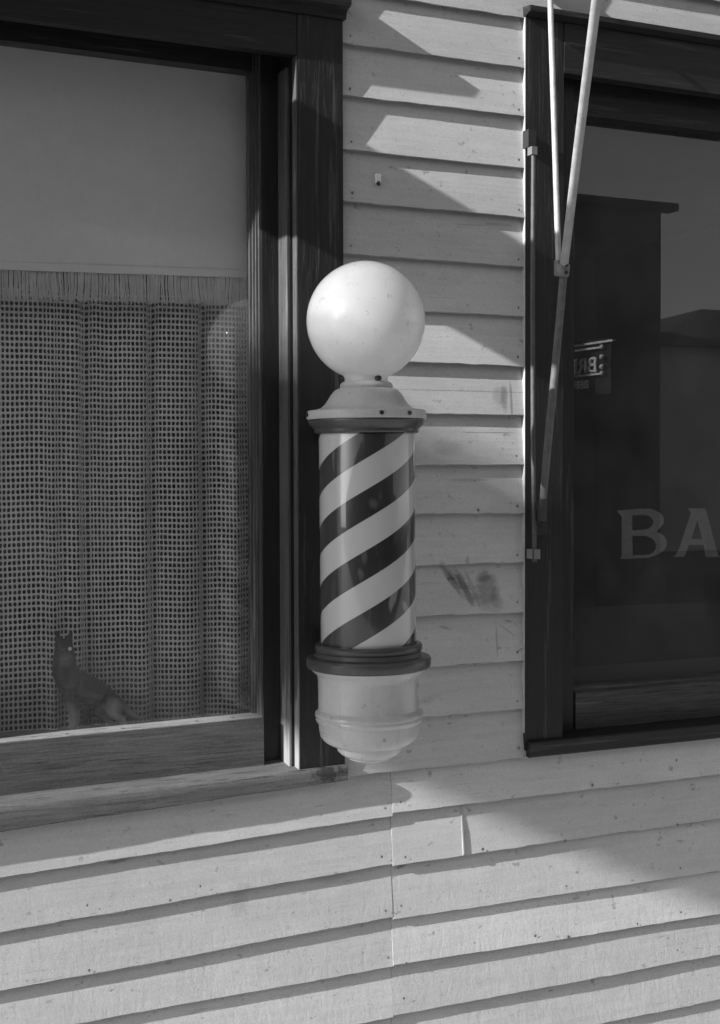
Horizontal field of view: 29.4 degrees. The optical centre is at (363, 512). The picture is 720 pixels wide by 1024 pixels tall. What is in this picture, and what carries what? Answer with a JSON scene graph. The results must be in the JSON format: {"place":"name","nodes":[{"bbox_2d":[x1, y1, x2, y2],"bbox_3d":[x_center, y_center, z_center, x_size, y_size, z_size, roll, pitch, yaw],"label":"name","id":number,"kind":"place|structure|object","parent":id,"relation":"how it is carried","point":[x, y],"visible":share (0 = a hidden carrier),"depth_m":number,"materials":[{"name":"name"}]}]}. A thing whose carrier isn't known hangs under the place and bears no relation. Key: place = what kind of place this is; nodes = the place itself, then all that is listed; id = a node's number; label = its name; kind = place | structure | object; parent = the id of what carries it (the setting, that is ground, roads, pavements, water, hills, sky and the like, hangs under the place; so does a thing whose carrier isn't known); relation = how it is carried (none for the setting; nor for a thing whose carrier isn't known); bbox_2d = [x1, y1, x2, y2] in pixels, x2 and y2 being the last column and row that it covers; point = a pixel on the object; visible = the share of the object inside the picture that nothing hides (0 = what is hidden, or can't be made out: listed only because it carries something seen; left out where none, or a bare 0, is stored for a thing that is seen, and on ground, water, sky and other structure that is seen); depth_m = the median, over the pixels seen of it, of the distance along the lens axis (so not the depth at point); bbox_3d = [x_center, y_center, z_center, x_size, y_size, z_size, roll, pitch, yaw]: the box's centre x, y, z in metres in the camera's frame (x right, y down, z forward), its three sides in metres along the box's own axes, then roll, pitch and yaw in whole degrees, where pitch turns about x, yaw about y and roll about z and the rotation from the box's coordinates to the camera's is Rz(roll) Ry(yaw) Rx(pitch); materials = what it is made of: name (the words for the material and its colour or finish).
{"place":"outdoors","nodes":[
{"label":"outdoors","id":0,"kind":"place"},
{"bbox_3d":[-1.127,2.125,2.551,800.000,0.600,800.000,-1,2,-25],"label":"ground","id":1,"kind":"structure","parent":0,"visible":0},
{"bbox_2d":[0,0,719,1023],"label":"barber shop","id":2,"kind":"structure","parent":1,"relation":"on","point":[524,828],"depth_m":3.12,"materials":[{"name":"white paint"}]},
{"bbox_2d":[52,630,143,728],"bbox_3d":[-0.563,0.353,2.919,0.198,0.218,0.072,-1,2,-25],"label":"dog figurine","id":3,"kind":"object","parent":2,"relation":"on","point":[75,684],"visible":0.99,"depth_m":2.88,"materials":[{"name":"grey ceramic"}]},
{"bbox_2d":[0,46,246,306],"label":"window shade","id":4,"kind":"object","parent":2,"relation":"attached to","point":[116,171],"depth_m":2.91,"materials":[{"name":"fabric"}]},
{"bbox_2d":[0,288,248,732],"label":"lace curtain","id":5,"kind":"object","parent":2,"relation":"hanging from","point":[148,523],"visible":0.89,"depth_m":2.98,"materials":[{"name":"grey fabric"}]},
{"bbox_2d":[0,0,351,831],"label":"shop window","id":6,"kind":"structure","parent":2,"relation":"in","point":[289,53],"depth_m":2.93,"materials":[{"name":"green paint"}]},
{"bbox_2d":[306,261,430,764],"bbox_3d":[-0.011,0.001,2.803,0.252,1.012,0.340,-1,2,-24],"label":"barber pole","id":7,"kind":"object","parent":2,"relation":"attached to","point":[368,662],"visible":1,"depth_m":2.68,"materials":[{"name":"white glass"}]},
{"bbox_2d":[375,173,380,185],"bbox_3d":[0.030,-0.726,2.996,0.013,0.027,0.020,-1,2,-25],"label":"wall hook","id":8,"kind":"object","parent":2,"relation":"attached to","point":[378,179],"depth_m":2.99,"materials":[{"name":"white metal"}]},
{"bbox_2d":[523,129,539,561],"bbox_3d":[0.383,-0.380,3.139,0.026,0.984,0.038,-1,2,-25],"label":"awning slide rail","id":9,"kind":"object","parent":2,"relation":"attached to","point":[529,145],"visible":1,"depth_m":3.12,"materials":[{"name":"metal"}]},
{"bbox_2d":[536,0,601,534],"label":"awning linkage","id":10,"kind":"object","parent":9,"relation":"attached to","point":[561,266],"visible":1,"depth_m":3.02,"materials":[{"name":"white metal"}]},
{"bbox_2d":[521,5,719,757],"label":"shop window","id":11,"kind":"structure","parent":2,"relation":"in","point":[645,75],"depth_m":3.25,"materials":[{"name":"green paint"}]}
]}

